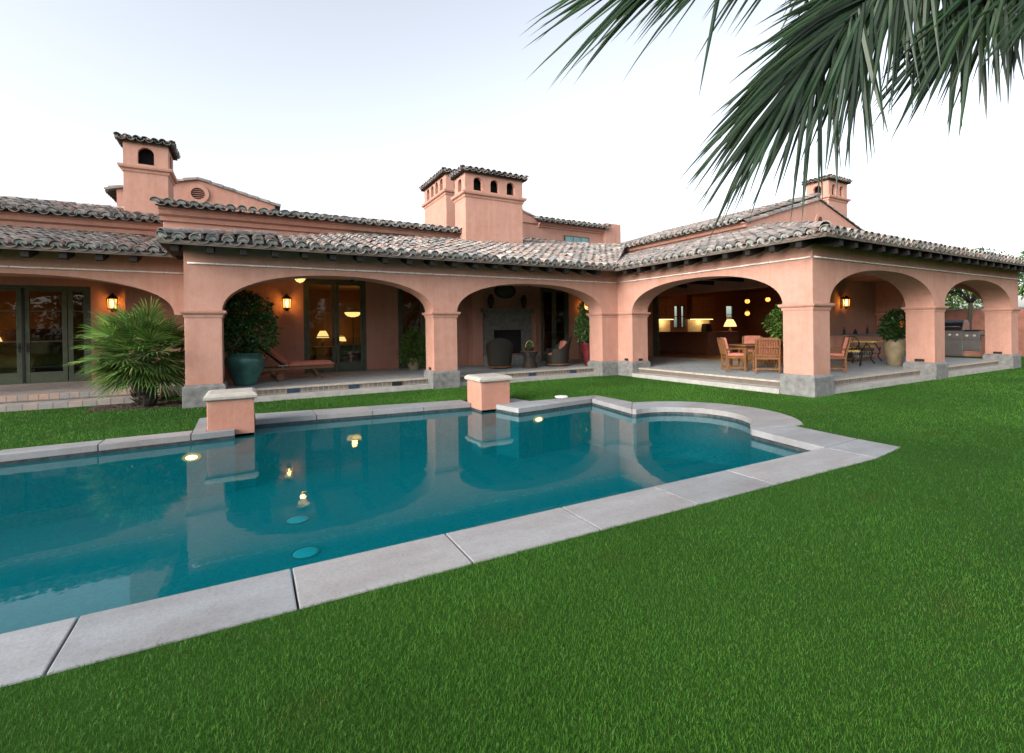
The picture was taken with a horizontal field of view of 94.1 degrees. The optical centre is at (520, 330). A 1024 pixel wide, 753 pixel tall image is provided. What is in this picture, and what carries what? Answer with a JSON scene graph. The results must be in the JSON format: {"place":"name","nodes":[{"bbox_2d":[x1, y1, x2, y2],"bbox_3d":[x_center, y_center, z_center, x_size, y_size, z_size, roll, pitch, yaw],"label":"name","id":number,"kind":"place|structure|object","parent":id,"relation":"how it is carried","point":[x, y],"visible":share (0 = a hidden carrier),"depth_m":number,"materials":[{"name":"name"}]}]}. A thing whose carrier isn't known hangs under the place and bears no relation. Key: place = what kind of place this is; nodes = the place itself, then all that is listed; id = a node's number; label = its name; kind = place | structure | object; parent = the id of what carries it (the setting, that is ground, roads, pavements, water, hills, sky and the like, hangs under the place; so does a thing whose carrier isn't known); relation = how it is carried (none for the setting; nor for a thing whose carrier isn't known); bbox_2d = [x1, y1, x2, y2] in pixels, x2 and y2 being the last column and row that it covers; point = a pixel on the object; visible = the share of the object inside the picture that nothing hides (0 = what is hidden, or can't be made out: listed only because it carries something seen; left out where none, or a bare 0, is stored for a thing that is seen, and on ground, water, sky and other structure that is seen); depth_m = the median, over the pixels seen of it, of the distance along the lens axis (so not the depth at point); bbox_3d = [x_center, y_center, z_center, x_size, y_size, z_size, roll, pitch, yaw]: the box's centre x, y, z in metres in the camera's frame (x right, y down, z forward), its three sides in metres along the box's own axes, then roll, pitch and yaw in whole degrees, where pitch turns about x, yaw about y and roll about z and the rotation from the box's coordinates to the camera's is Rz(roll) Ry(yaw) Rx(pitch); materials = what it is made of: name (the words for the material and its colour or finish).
{"place":"outdoors","nodes":[
{"label":"outdoors","id":0,"kind":"place"},
{"bbox_2d":[339,337,345,344],"bbox_3d":[-7.430,0.479,19.811,0.384,0.512,0.384,-1,0,-30],"label":"table lamp","id":1,"kind":"object","parent":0,"point":[342,339],"visible":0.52,"depth_m":19.70,"materials":[{"name":"yellow fabric"}]},
{"bbox_2d":[0,356,1023,752],"bbox_3d":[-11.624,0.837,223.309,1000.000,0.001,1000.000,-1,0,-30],"label":"lawn","id":2,"kind":"structure","parent":0,"point":[948,652],"depth_m":2.44,"materials":[{"name":"green plant"}]},
{"bbox_2d":[83,400,181,412],"bbox_3d":[-8.356,1.663,10.450,1.725,0.048,1.368,-1,0,-30],"label":"planting bed","id":3,"kind":"object","parent":2,"relation":"on","point":[127,406],"visible":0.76,"depth_m":10.33,"materials":[{"name":"soil"}]},
{"bbox_2d":[64,296,184,407],"bbox_3d":[-8.219,0.471,10.365,2.567,2.466,2.532,-1,0,-30],"label":"fan palm","id":4,"kind":"object","parent":3,"relation":"on","point":[143,372],"visible":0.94,"depth_m":10.00,"materials":[{"name":"green plant"}]},
{"bbox_2d":[0,403,807,633],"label":"pool basin","id":5,"kind":"object","parent":2,"relation":"in","point":[86,533],"visible":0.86,"depth_m":7.22,"materials":[{"name":"teal liquid"}]},
{"bbox_2d":[182,453,200,461],"bbox_3d":[-5.121,1.977,7.423,0.250,0.132,0.018,-1,0,-30],"label":"pool light","id":6,"kind":"object","parent":5,"relation":"attached to","point":[190,457],"visible":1,"depth_m":7.42,"materials":[{"name":"white glass"}]},
{"bbox_2d":[284,515,310,524],"bbox_3d":[-3.066,2.603,6.564,0.330,0.016,0.330,-1,0,-30],"label":"drain","id":7,"kind":"object","parent":5,"relation":"on","point":[296,519],"visible":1,"depth_m":6.55,"materials":[{"name":"plastic"}]},
{"bbox_2d":[290,546,320,559],"bbox_3d":[-2.516,2.600,5.583,0.330,0.016,0.330,-1,0,-30],"label":"drain","id":8,"kind":"object","parent":5,"relation":"on","point":[304,553],"visible":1,"depth_m":5.57,"materials":[{"name":"plastic"}]},
{"bbox_2d":[350,434,362,439],"bbox_3d":[-3.203,2.084,9.315,0.250,0.132,0.018,-1,0,-30],"label":"pool light","id":9,"kind":"object","parent":5,"relation":"attached to","point":[356,436],"visible":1,"depth_m":9.31,"materials":[{"name":"glass"}]},
{"bbox_2d":[533,416,543,422],"bbox_3d":[0.373,1.815,9.734,0.250,0.132,0.018,-1,0,-30],"label":"pool light","id":10,"kind":"object","parent":5,"relation":"attached to","point":[537,419],"visible":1,"depth_m":9.72,"materials":[{"name":"white glass"}]},
{"bbox_2d":[0,395,899,687],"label":"pool coping","id":11,"kind":"object","parent":2,"relation":"on","point":[38,651],"visible":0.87,"depth_m":3.53,"materials":[{"name":"grey stone"}]},
{"bbox_2d":[203,387,256,455],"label":"pool pier","id":12,"kind":"structure","parent":11,"relation":"on","point":[230,408],"depth_m":7.88,"materials":[{"name":"pink paint"}]},
{"bbox_2d":[464,373,512,427],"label":"pool pier","id":13,"kind":"structure","parent":11,"relation":"on","point":[488,391],"depth_m":10.02,"materials":[{"name":"pink paint"}]},
{"bbox_2d":[0,132,1023,411],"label":"villa","id":14,"kind":"object","parent":2,"relation":"on","point":[160,216],"visible":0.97,"depth_m":13.90,"materials":[{"name":"pink paint"}]},
{"bbox_2d":[0,287,22,383],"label":"french door","id":15,"kind":"structure","parent":14,"relation":"in","point":[5,378],"depth_m":12.85,"materials":[{"name":"green paint"}]},
{"bbox_2d":[0,329,62,373],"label":"bed","id":16,"kind":"object","parent":14,"relation":"on","point":[46,356],"visible":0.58,"depth_m":14.90,"materials":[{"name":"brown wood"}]},
{"bbox_2d":[24,288,68,382],"bbox_3d":[-13.052,0.117,13.119,0.870,2.600,0.121,-1,0,-30],"label":"french door","id":17,"kind":"structure","parent":14,"relation":"in","point":[30,377],"depth_m":13.11,"materials":[{"name":"green paint"}]},
{"bbox_2d":[0,265,183,273],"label":"rope light","id":18,"kind":"object","parent":14,"relation":"attached to","point":[9,266],"visible":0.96,"depth_m":10.96,"materials":[{"name":"white plastic"}]},
{"bbox_2d":[106,293,117,311],"bbox_3d":[-11.694,-0.808,13.647,0.258,0.551,0.336,-1,0,-53],"label":"wall lantern","id":19,"kind":"object","parent":14,"relation":"attached to","point":[112,298],"depth_m":13.60,"materials":[{"name":"black metal"}]},
{"bbox_2d":[224,289,282,385],"bbox_3d":[-6.799,0.151,11.910,1.530,2.418,1.366,-1,0,-30],"label":"potted shrub","id":20,"kind":"object","parent":14,"relation":"on","point":[243,367],"visible":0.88,"depth_m":11.65,"materials":[{"name":"green plant"}]},
{"bbox_2d":[282,293,291,310],"bbox_3d":[-7.168,-0.872,14.604,0.258,0.551,0.336,-1,0,-53],"label":"wall lantern","id":21,"kind":"object","parent":14,"relation":"attached to","point":[286,297],"depth_m":14.56,"materials":[{"name":"black metal"}]},
{"bbox_2d":[259,346,334,380],"bbox_3d":[-6.273,0.845,13.245,2.000,1.027,0.843,-1,0,-38],"label":"sun lounger","id":22,"kind":"object","parent":14,"relation":"on","point":[286,364],"visible":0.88,"depth_m":13.05,"materials":[{"name":"brown wood"}]},
{"bbox_2d":[305,281,335,371],"bbox_3d":[-6.397,-0.124,15.294,0.879,2.890,0.121,-1,0,-30],"label":"french door","id":23,"kind":"structure","parent":14,"relation":"in","point":[308,283],"depth_m":15.33,"materials":[{"name":"green paint"}]},
{"bbox_2d":[312,346,331,359],"bbox_3d":[-7.548,0.984,18.248,0.700,0.720,0.700,-1,0,-30],"label":"side table","id":24,"kind":"object","parent":14,"relation":"on","point":[314,354],"visible":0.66,"depth_m":18.33,"materials":[{"name":"brown wood"}]},
{"bbox_2d":[317,331,328,346],"bbox_3d":[-7.557,0.319,18.245,0.456,0.608,0.456,-1,0,-30],"label":"table lamp","id":25,"kind":"object","parent":24,"relation":"on","point":[322,333],"visible":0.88,"depth_m":18.15,"materials":[{"name":"yellow fabric"}]},
{"bbox_2d":[335,282,363,370],"bbox_3d":[-5.622,-0.136,15.734,0.879,2.890,0.121,-1,0,-30],"label":"french door","id":26,"kind":"structure","parent":14,"relation":"in","point":[353,365],"depth_m":15.73,"materials":[{"name":"green paint"}]},
{"bbox_2d":[340,344,360,361],"bbox_3d":[-5.714,0.854,17.403,1.600,0.700,0.820,-1,0,-30],"label":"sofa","id":27,"kind":"object","parent":14,"relation":"on","point":[350,352],"visible":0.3,"depth_m":17.24,"materials":[{"name":"grey fabric"}]},
{"bbox_2d":[344,312,359,343],"bbox_3d":[-6.391,0.319,18.217,0.600,2.020,0.600,-1,0,-30],"label":"floor lamp","id":28,"kind":"object","parent":14,"relation":"on","point":[352,314],"visible":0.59,"depth_m":18.04,"materials":[{"name":"yellow metal"}]},
{"bbox_2d":[187,262,616,282],"bbox_3d":[-1.914,-1.518,13.027,11.841,0.050,0.038,-1,0,-30],"label":"rope light","id":29,"kind":"object","parent":14,"relation":"attached to","point":[335,269],"visible":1,"depth_m":12.08,"materials":[{"name":"white plastic"}]},
{"bbox_2d":[396,326,425,369],"bbox_3d":[-3.564,0.567,15.842,1.078,1.470,0.947,-1,0,-30],"label":"potted shrub","id":30,"kind":"object","parent":14,"relation":"on","point":[412,359],"visible":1,"depth_m":15.71,"materials":[{"name":"green plant"}]},
{"bbox_2d":[400,289,424,366],"bbox_3d":[-3.825,-0.164,16.794,0.874,2.890,0.050,-1,0,-30],"label":"french door","id":31,"kind":"structure","parent":14,"relation":"in","point":[422,307],"depth_m":16.61,"materials":[{"name":"green paint"}]},
{"bbox_2d":[424,309,425,365],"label":"french door","id":32,"kind":"structure","parent":14,"relation":"in","point":[424,309],"depth_m":17.01,"materials":[{"name":"green paint"}]},
{"bbox_2d":[487,294,494,307],"bbox_3d":[-1.080,-1.072,17.530,0.270,0.505,0.270,-1,0,-30],"label":"urn","id":33,"kind":"object","parent":14,"relation":"on","point":[490,299],"visible":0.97,"depth_m":17.45,"materials":[{"name":"black metal"}]},
{"bbox_2d":[485,338,512,368],"bbox_3d":[-0.698,0.754,15.928,0.933,1.020,0.969,-1,0,-4],"label":"wicker armchair","id":34,"kind":"object","parent":14,"relation":"on","point":[499,352],"visible":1,"depth_m":15.61,"materials":[{"name":"brown wicker"}]},
{"bbox_2d":[494,286,515,298],"bbox_3d":[-0.563,-1.486,17.986,0.920,0.570,0.050,-1,0,-30],"label":"wall plaque","id":35,"kind":"object","parent":14,"relation":"attached to","point":[505,292],"depth_m":17.98,"materials":[{"name":"black metal"}]},
{"bbox_2d":[521,295,526,307],"bbox_3d":[0.138,-1.091,18.221,0.256,0.505,0.256,-1,0,-30],"label":"urn","id":36,"kind":"object","parent":14,"relation":"on","point":[523,300],"visible":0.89,"depth_m":18.15,"materials":[{"name":"black metal"}]},
{"bbox_2d":[520,350,538,367],"bbox_3d":[0.311,0.966,15.944,0.640,0.570,0.640,-1,0,-30],"label":"wicker table","id":37,"kind":"object","parent":14,"relation":"on","point":[529,359],"visible":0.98,"depth_m":15.75,"materials":[{"name":"brown wicker"}]},
{"bbox_2d":[525,340,533,350],"bbox_3d":[0.305,0.504,15.942,0.332,0.351,0.320,-1,0,-30],"label":"plant basket","id":38,"kind":"object","parent":37,"relation":"on","point":[530,348],"visible":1,"depth_m":15.87,"materials":[{"name":"wicker"}]},
{"bbox_2d":[541,289,553,359],"bbox_3d":[1.129,-0.240,19.561,0.624,2.890,0.121,-1,0,-30],"label":"french door","id":39,"kind":"structure","parent":14,"relation":"in","point":[543,290],"depth_m":19.67,"materials":[{"name":"green paint"}]},
{"bbox_2d":[545,336,571,365],"bbox_3d":[1.333,0.724,16.750,0.969,1.020,0.933,-1,0,-14],"label":"wicker armchair","id":40,"kind":"object","parent":14,"relation":"on","point":[557,354],"visible":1,"depth_m":16.42,"materials":[{"name":"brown wicker"}]},
{"bbox_2d":[554,290,566,346],"bbox_3d":[1.683,-0.249,19.875,0.624,2.890,0.121,-1,0,-30],"label":"french door","id":41,"kind":"structure","parent":14,"relation":"in","point":[565,309],"depth_m":19.86,"materials":[{"name":"green paint"}]},
{"bbox_2d":[564,235,588,242],"bbox_3d":[2.542,-3.962,21.527,1.360,0.560,0.075,-1,0,-30],"label":"window","id":42,"kind":"structure","parent":14,"relation":"in","point":[566,238],"depth_m":21.45,"materials":[{"name":"blue glass"}]},
{"bbox_2d":[573,301,589,365],"bbox_3d":[2.297,0.059,16.610,1.174,2.325,0.910,-1,0,-30],"label":"potted shrub","id":43,"kind":"object","parent":14,"relation":"on","point":[584,335],"visible":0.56,"depth_m":16.47,"materials":[{"name":"green plant"}]},
{"bbox_2d":[652,296,658,356],"bbox_3d":[6.016,-0.181,21.159,0.100,2.670,0.280,-1,0,-30],"label":"pocket door","id":44,"kind":"structure","parent":14,"relation":"in","point":[655,302],"depth_m":21.08,"materials":[{"name":"green paint"}]},
{"bbox_2d":[659,298,674,319],"bbox_3d":[8.650,-1.292,28.812,1.500,1.280,0.390,-1,0,-30],"label":"wall cupboard","id":45,"kind":"object","parent":14,"relation":"attached to","point":[666,309],"depth_m":28.67,"materials":[{"name":"brown wood"}]},
{"bbox_2d":[659,299,674,317],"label":"cupboard door","id":46,"kind":"structure","parent":45,"relation":"in","point":[665,311],"depth_m":28.66,"materials":[{"name":"brown wood"}]},
{"bbox_2d":[673,305,678,327],"bbox_3d":[9.628,-0.858,29.635,0.500,1.420,0.120,-1,0,-30],"label":"window","id":47,"kind":"structure","parent":14,"relation":"in","point":[677,316],"depth_m":29.69,"materials":[{"name":"black metal"}]},
{"bbox_2d":[680,305,684,327],"bbox_3d":[10.158,-0.866,29.935,0.380,1.420,0.120,-1,0,-30],"label":"window","id":48,"kind":"structure","parent":14,"relation":"in","point":[683,316],"depth_m":29.95,"materials":[{"name":"black metal"}]},
{"bbox_2d":[659,319,713,331],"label":"backsplash","id":49,"kind":"structure","parent":14,"relation":"on","point":[693,325],"depth_m":30.24,"materials":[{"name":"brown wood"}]},
{"bbox_2d":[701,324,711,331],"bbox_3d":[11.908,-0.181,30.316,0.778,0.500,0.397,-1,0,-30],"label":"appliance","id":50,"kind":"object","parent":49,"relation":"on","point":[706,328],"visible":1,"depth_m":30.11,"materials":[{"name":"black metal"}]},
{"bbox_2d":[659,331,740,353],"bbox_3d":[8.895,0.579,24.294,2.380,1.050,3.600,-1,0,-30],"label":"bar counter","id":51,"kind":"object","parent":14,"relation":"on","point":[692,342],"visible":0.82,"depth_m":23.14,"materials":[{"name":"brown wood"}]},
{"bbox_2d":[687,296,713,319],"bbox_3d":[11.541,-1.436,30.451,2.050,1.480,0.390,-1,0,-30],"label":"wall cupboard","id":52,"kind":"object","parent":14,"relation":"attached to","point":[700,307],"depth_m":30.14,"materials":[{"name":"brown wood"}]},
{"bbox_2d":[692,297,713,317],"bbox_3d":[11.632,-1.452,30.290,1.990,1.370,0.019,-1,0,-30],"label":"cupboard door","id":53,"kind":"structure","parent":52,"relation":"in","point":[697,302],"depth_m":30.23,"materials":[{"name":"brown wood"}]},
{"bbox_2d":[617,256,810,282],"bbox_3d":[4.811,-1.607,13.193,0.038,0.050,6.301,-1,0,-30],"label":"rope light","id":54,"kind":"object","parent":14,"relation":"attached to","point":[768,262],"visible":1,"depth_m":12.38,"materials":[{"name":"white plastic"}]},
{"bbox_2d":[725,305,733,321],"bbox_3d":[14.062,-1.056,32.149,0.800,1.280,0.120,-1,0,-30],"label":"window","id":55,"kind":"structure","parent":14,"relation":"in","point":[732,314],"depth_m":32.28,"materials":[{"name":"grey glass"}]},
{"bbox_2d":[717,337,746,371],"bbox_3d":[6.193,0.693,13.975,0.680,0.977,0.644,-1,0,9],"label":"dining chair","id":56,"kind":"object","parent":14,"relation":"on","point":[724,348],"visible":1,"depth_m":13.74,"materials":[{"name":"brown wood"}]},
{"bbox_2d":[742,336,763,365],"bbox_3d":[7.753,0.665,15.914,0.644,0.977,0.680,-1,0,25],"label":"dining chair","id":57,"kind":"object","parent":14,"relation":"on","point":[748,339],"visible":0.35,"depth_m":16.06,"materials":[{"name":"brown wood"}]},
{"bbox_2d":[728,344,778,370],"bbox_3d":[7.249,0.791,14.510,1.600,0.750,1.000,-1,0,-9],"label":"dining table","id":58,"kind":"object","parent":14,"relation":"on","point":[749,346],"visible":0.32,"depth_m":14.34,"materials":[{"name":"brown wood"}]},
{"bbox_2d":[752,338,780,373],"bbox_3d":[6.845,0.688,13.273,0.644,0.977,0.680,-1,0,19],"label":"dining chair","id":59,"kind":"object","parent":14,"relation":"on","point":[767,348],"visible":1,"depth_m":13.05,"materials":[{"name":"brown wood"}]},
{"bbox_2d":[761,302,782,355],"bbox_3d":[7.428,0.112,13.056,1.516,2.114,1.132,-1,0,-30],"label":"potted shrub","id":60,"kind":"object","parent":14,"relation":"on","point":[778,329],"visible":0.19,"depth_m":13.03,"materials":[{"name":"green plant"}]},
{"bbox_2d":[830,337,851,372],"bbox_3d":[8.779,0.662,13.269,0.680,0.977,0.644,-1,0,29],"label":"dining chair","id":61,"kind":"object","parent":14,"relation":"on","point":[845,346],"visible":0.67,"depth_m":12.99,"materials":[{"name":"brown wood"}]},
{"bbox_2d":[840,295,849,308],"bbox_3d":[12.588,-1.116,18.447,0.258,0.551,0.336,-1,0,-6],"label":"wall lantern","id":62,"kind":"object","parent":14,"relation":"attached to","point":[847,302],"depth_m":18.40,"materials":[{"name":"black metal"}]},
{"bbox_2d":[844,336,861,366],"bbox_3d":[10.467,0.652,15.057,0.485,0.943,0.544,-1,0,39],"label":"iron chair","id":63,"kind":"object","parent":14,"relation":"on","point":[858,350],"visible":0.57,"depth_m":14.84,"materials":[{"name":"black metal"}]},
{"bbox_2d":[844,345,874,359],"bbox_3d":[12.214,0.799,17.209,1.500,0.480,0.400,-1,0,-30],"label":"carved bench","id":64,"kind":"object","parent":14,"relation":"on","point":[863,351],"visible":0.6,"depth_m":17.05,"materials":[{"name":"brown wood"}]},
{"bbox_2d":[851,340,883,363],"bbox_3d":[11.856,0.714,16.317,1.900,0.753,0.840,-1,0,-44],"label":"iron table","id":65,"kind":"object","parent":14,"relation":"on","point":[873,341],"visible":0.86,"depth_m":16.05,"materials":[{"name":"black metal"}]},
{"bbox_2d":[876,308,905,365],"bbox_3d":[11.715,0.189,14.959,1.184,1.833,0.947,-1,0,-30],"label":"potted shrub","id":66,"kind":"object","parent":14,"relation":"on","point":[894,327],"visible":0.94,"depth_m":14.81,"materials":[{"name":"green plant"}]},
{"bbox_2d":[814,256,1018,279],"bbox_3d":[11.936,-1.702,13.556,12.620,0.050,0.038,-1,0,-30],"label":"rope light","id":67,"kind":"object","parent":14,"relation":"attached to","point":[840,259],"visible":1,"depth_m":12.55,"materials":[{"name":"white plastic"}]},
{"bbox_2d":[945,335,984,356],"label":"grill island","id":68,"kind":"structure","parent":14,"relation":"on","point":[970,353],"depth_m":18.35,"materials":[{"name":"pink paint"}]},
{"bbox_2d":[945,320,968,355],"bbox_3d":[17.331,0.280,19.249,0.749,1.408,1.000,-1,0,-30],"label":"grill","id":69,"kind":"object","parent":68,"relation":"in","point":[954,329],"visible":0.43,"depth_m":18.91,"materials":[{"name":"metal"}]},
{"bbox_2d":[963,330,984,350],"bbox_3d":[17.707,0.372,18.589,0.731,0.800,0.500,-1,0,-30],"label":"side burner","id":70,"kind":"object","parent":68,"relation":"in","point":[972,340],"visible":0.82,"depth_m":18.42,"materials":[{"name":"metal"}]},
{"bbox_2d":[555,395,567,397],"bbox_3d":[0.944,1.523,10.990,0.310,0.040,0.310,-1,0,-30],"label":"skimmer lid","id":71,"kind":"object","parent":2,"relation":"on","point":[561,396],"visible":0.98,"depth_m":10.91,"materials":[{"name":"white plastic"}]},
{"bbox_2d":[521,0,1023,242],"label":"palm tree","id":72,"kind":"object","parent":2,"relation":"on","point":[841,40],"visible":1,"depth_m":2.53,"materials":[{"name":"green plant"}]},
{"bbox_2d":[726,307,1023,355],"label":"garden wall","id":73,"kind":"structure","parent":2,"relation":"on","point":[978,318],"depth_m":23.32,"materials":[{"name":"pink paint"}]},
{"bbox_2d":[945,289,983,308],"bbox_3d":[25.856,-1.070,30.450,3.996,4.546,6.751,-1,0,-30],"label":"garden tree","id":74,"kind":"object","parent":2,"relation":"on","point":[949,301],"visible":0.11,"depth_m":28.56,"materials":[{"name":"green plant"}]},
{"bbox_2d":[948,246,1023,329],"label":"garden tree","id":75,"kind":"object","parent":2,"relation":"on","point":[973,299],"visible":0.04,"depth_m":22.43,"materials":[{"name":"green plant"}]},
{"bbox_2d":[1018,249,1023,299],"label":"garden tree","id":76,"kind":"object","parent":2,"relation":"on","point":[1021,288],"visible":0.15,"depth_m":28.09,"materials":[{"name":"green plant"}]},
{"bbox_2d":[0,0,1023,461],"label":"sky","id":77,"kind":"structure","parent":0,"point":[348,108],"materials":[{"name":"white"}]},
{"bbox_3d":[10.561,0.673,23.974,0.600,0.820,0.600,-1,0,-30],"label":"side table","id":78,"kind":"object","parent":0,"visible":0},
{"bbox_2d":[724,319,735,330],"bbox_3d":[10.550,-0.147,23.971,0.614,0.819,0.614,-1,0,-30],"label":"table lamp","id":79,"kind":"object","parent":78,"relation":"on","point":[730,323],"visible":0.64,"depth_m":23.80,"materials":[{"name":"yellow fabric"}]}
]}

